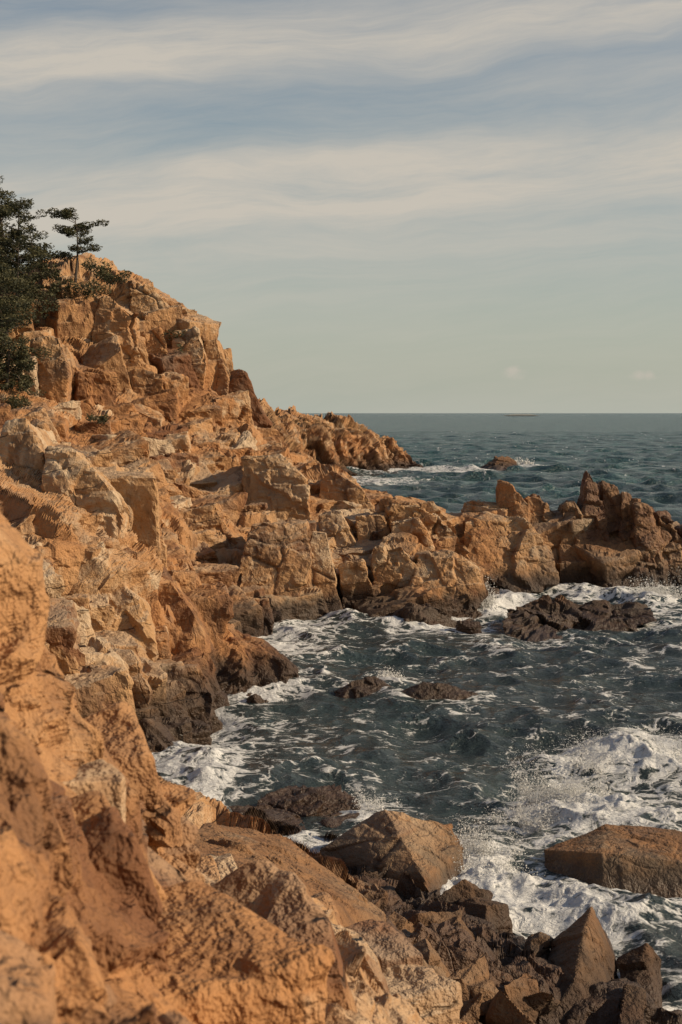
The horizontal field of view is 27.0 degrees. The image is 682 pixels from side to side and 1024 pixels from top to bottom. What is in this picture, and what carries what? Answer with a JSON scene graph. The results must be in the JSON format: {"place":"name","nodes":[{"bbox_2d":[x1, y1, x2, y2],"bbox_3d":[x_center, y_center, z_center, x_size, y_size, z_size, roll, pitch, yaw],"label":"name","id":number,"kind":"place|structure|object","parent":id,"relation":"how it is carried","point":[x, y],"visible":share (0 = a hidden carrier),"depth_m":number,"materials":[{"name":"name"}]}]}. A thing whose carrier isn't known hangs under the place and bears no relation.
{"place":"outdoors","nodes":[
{"label":"outdoors","id":0,"kind":"place"},
{"bbox_2d":[0,252,681,1023],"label":"rocky cliff","id":1,"kind":"structure","parent":0,"point":[178,528],"depth_m":56.32,"materials":[{"name":"stone"}]},
{"bbox_2d":[0,176,13,242],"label":"pine tree","id":2,"kind":"object","parent":1,"relation":"on","point":[3,222],"visible":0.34,"depth_m":108.74,"materials":[{"name":"green plant"}]},
{"bbox_2d":[0,262,30,357],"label":"pine tree","id":3,"kind":"object","parent":1,"relation":"on","point":[6,278],"visible":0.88,"depth_m":97.53,"materials":[{"name":"green plant"}]},
{"bbox_2d":[0,393,31,409],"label":"juniper shrub","id":4,"kind":"object","parent":1,"relation":"on","point":[13,402],"visible":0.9,"depth_m":93.70,"materials":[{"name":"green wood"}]},
{"bbox_2d":[0,265,33,344],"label":"pine tree","id":5,"kind":"object","parent":1,"relation":"on","point":[27,286],"visible":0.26,"depth_m":102.06,"materials":[{"name":"green plant"}]},
{"bbox_2d":[0,187,34,295],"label":"pine tree","id":6,"kind":"object","parent":1,"relation":"on","point":[4,209],"visible":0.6,"depth_m":108.55,"materials":[{"name":"green plant"}]},
{"bbox_2d":[0,335,37,393],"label":"pine tree","id":7,"kind":"object","parent":1,"relation":"on","point":[26,353],"visible":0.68,"depth_m":97.11,"materials":[{"name":"green plant"}]},
{"bbox_2d":[0,307,38,329],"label":"juniper shrub","id":8,"kind":"object","parent":1,"relation":"on","point":[17,324],"visible":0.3,"depth_m":100.80,"materials":[{"name":"green plant"}]},
{"bbox_2d":[0,311,40,391],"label":"pine tree","id":9,"kind":"object","parent":1,"relation":"on","point":[8,322],"visible":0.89,"depth_m":96.20,"materials":[{"name":"green plant"}]},
{"bbox_2d":[2,200,47,295],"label":"pine tree","id":10,"kind":"object","parent":1,"relation":"on","point":[18,214],"visible":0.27,"depth_m":110.51,"materials":[{"name":"green plant"}]},
{"bbox_2d":[0,234,51,299],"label":"pine tree","id":11,"kind":"object","parent":1,"relation":"on","point":[19,242],"visible":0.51,"depth_m":106.98,"materials":[{"name":"green plant"}]},
{"bbox_2d":[1,344,54,373],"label":"juniper shrub","id":12,"kind":"object","parent":1,"relation":"on","point":[27,360],"visible":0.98,"depth_m":96.57,"materials":[{"name":"green plant"}]},
{"bbox_2d":[15,378,47,395],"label":"juniper shrub","id":13,"kind":"object","parent":1,"relation":"on","point":[23,384],"visible":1,"depth_m":96.35,"materials":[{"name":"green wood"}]},
{"bbox_2d":[16,295,48,320],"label":"juniper shrub","id":14,"kind":"object","parent":1,"relation":"on","point":[26,298],"visible":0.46,"depth_m":103.83,"materials":[{"name":"green plant"}]},
{"bbox_2d":[15,218,59,291],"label":"pine tree","id":15,"kind":"object","parent":1,"relation":"on","point":[31,229],"visible":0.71,"depth_m":109.58,"materials":[{"name":"green plant"}]},
{"bbox_2d":[16,287,60,311],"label":"juniper shrub","id":16,"kind":"object","parent":1,"relation":"on","point":[43,306],"visible":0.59,"depth_m":106.38,"materials":[{"name":"green plant"}]},
{"bbox_2d":[34,253,61,289],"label":"pine tree","id":17,"kind":"object","parent":1,"relation":"on","point":[53,275],"visible":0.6,"depth_m":110.88,"materials":[{"name":"green plant"}]},
{"bbox_2d":[49,280,83,298],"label":"juniper shrub","id":18,"kind":"object","parent":1,"relation":"on","point":[52,289],"visible":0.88,"depth_m":109.36,"materials":[{"name":"green plant"}]},
{"bbox_2d":[47,207,108,282],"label":"pine tree","id":19,"kind":"object","parent":1,"relation":"on","point":[69,214],"visible":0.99,"depth_m":111.61,"materials":[{"name":"green plant"}]},
{"bbox_2d":[62,279,111,298],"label":"juniper shrub","id":20,"kind":"object","parent":1,"relation":"on","point":[88,291],"visible":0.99,"depth_m":109.17,"materials":[{"name":"green plant"}]},
{"bbox_2d":[80,257,112,281],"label":"juniper shrub","id":21,"kind":"object","parent":1,"relation":"on","point":[102,272],"visible":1,"depth_m":110.75,"materials":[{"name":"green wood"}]},
{"bbox_2d":[85,413,108,424],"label":"juniper shrub","id":22,"kind":"object","parent":1,"relation":"on","point":[103,420],"visible":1,"depth_m":97.06,"materials":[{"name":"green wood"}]},
{"bbox_2d":[102,269,131,284],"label":"juniper shrub","id":23,"kind":"object","parent":1,"relation":"on","point":[118,277],"visible":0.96,"depth_m":111.08,"materials":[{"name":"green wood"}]},
{"bbox_2d":[163,330,185,339],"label":"juniper shrub","id":24,"kind":"object","parent":1,"relation":"on","point":[176,335],"visible":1,"depth_m":110.26,"materials":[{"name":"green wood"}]},
{"bbox_2d":[174,344,183,352],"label":"juniper shrub","id":25,"kind":"object","parent":1,"relation":"on","point":[179,349],"visible":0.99,"depth_m":110.39,"materials":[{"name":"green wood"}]},
{"bbox_2d":[194,823,385,926],"bbox_3d":[-1.095,6.775,24.812,3.795,4.546,11.432,0,4,0],"label":"boulder","id":26,"kind":"object","parent":1,"relation":"on","point":[243,846],"visible":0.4,"depth_m":24.70,"materials":[{"name":"brown stone"}]},
{"bbox_2d":[320,810,464,892],"bbox_3d":[1.375,8.876,38.077,3.941,2.278,7.275,0,4,0],"label":"boulder","id":27,"kind":"object","parent":1,"relation":"on","point":[398,845],"visible":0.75,"depth_m":36.28,"materials":[{"name":"stone"}]},
{"bbox_2d":[359,867,559,1023],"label":"shore rocks","id":28,"kind":"object","parent":1,"relation":"on","point":[522,999],"visible":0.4,"depth_m":25.51,"materials":[{"name":"stone"}]},
{"bbox_2d":[547,907,618,1023],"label":"boulder","id":29,"kind":"object","parent":1,"relation":"on","point":[582,955],"visible":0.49,"depth_m":27.82,"materials":[{"name":"stone"}]},
{"bbox_2d":[618,984,646,1023],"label":"boulder","id":30,"kind":"object","parent":1,"relation":"on","point":[633,1006],"visible":1,"depth_m":26.20,"materials":[{"name":"stone"}]},
{"bbox_2d":[615,943,661,1007],"bbox_3d":[6.091,9.471,29.146,0.958,1.632,4.939,1,4,11],"label":"boulder","id":31,"kind":"object","parent":1,"relation":"on","point":[641,965],"visible":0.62,"depth_m":28.32,"materials":[{"name":"stone"}]},
{"bbox_2d":[0,0,681,412],"label":"sky","id":32,"kind":"structure","parent":0,"point":[377,206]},
{"bbox_2d":[259,398,423,475],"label":"rocky headland","id":33,"kind":"structure","parent":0,"point":[342,442],"depth_m":287.18,"materials":[{"name":"stone"}]},
{"bbox_2d":[152,413,681,1010],"bbox_3d":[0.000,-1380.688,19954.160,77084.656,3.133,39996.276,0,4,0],"label":"sea","id":34,"kind":"structure","parent":0,"point":[436,759],"depth_m":57.13,"materials":[{"name":"liquid"}]},
{"bbox_2d":[229,784,360,835],"bbox_3d":[-0.977,9.370,42.811,4.042,1.600,6.831,2,4,21],"label":"sea rock","id":35,"kind":"object","parent":34,"relation":"in","point":[291,805],"visible":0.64,"depth_m":43.08,"materials":[{"name":"stone"}]},
{"bbox_2d":[334,676,390,698],"bbox_3d":[1.015,7.754,62.299,2.700,1.604,6.259,0,4,0],"label":"sea rock","id":36,"kind":"object","parent":34,"relation":"in","point":[365,686],"visible":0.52,"depth_m":60.45,"materials":[{"name":"stone"}]},
{"bbox_2d":[196,457,681,883],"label":"sea spray","id":37,"kind":"object","parent":34,"relation":"on","point":[542,795],"visible":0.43,"depth_m":43.28,"materials":[{"name":"white liquid"}]},
{"bbox_2d":[402,682,478,699],"bbox_3d":[4.397,7.700,60.635,3.602,1.307,4.924,2,4,21],"label":"sea rock","id":38,"kind":"object","parent":34,"relation":"in","point":[425,690],"visible":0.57,"depth_m":59.26,"materials":[{"name":"stone"}]},
{"bbox_2d":[456,620,481,633],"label":"sea rock","id":39,"kind":"object","parent":34,"relation":"in","point":[471,627],"visible":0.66,"depth_m":78.38,"materials":[{"name":"stone"}]},
{"bbox_2d":[480,456,517,470],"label":"sea rock","id":40,"kind":"object","parent":34,"relation":"in","point":[502,463],"visible":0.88,"depth_m":299.89,"materials":[{"name":"stone"}]},
{"bbox_2d":[502,595,585,641],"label":"sea rock","id":41,"kind":"object","parent":34,"relation":"in","point":[544,618],"visible":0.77,"depth_m":79.61,"materials":[{"name":"stone"}]},
{"bbox_2d":[544,824,681,897],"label":"boulder","id":42,"kind":"object","parent":34,"relation":"in","point":[639,859],"visible":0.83,"depth_m":36.19,"materials":[{"name":"stone"}]},
{"bbox_2d":[571,600,656,631],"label":"sea rock","id":43,"kind":"object","parent":34,"relation":"in","point":[596,615],"visible":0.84,"depth_m":81.30,"materials":[{"name":"stone"}]},
{"bbox_2d":[503,414,539,415],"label":"distant island","id":44,"kind":"structure","parent":0,"point":[521,415],"depth_m":4989.47,"materials":[{"name":"grey"}]}
]}

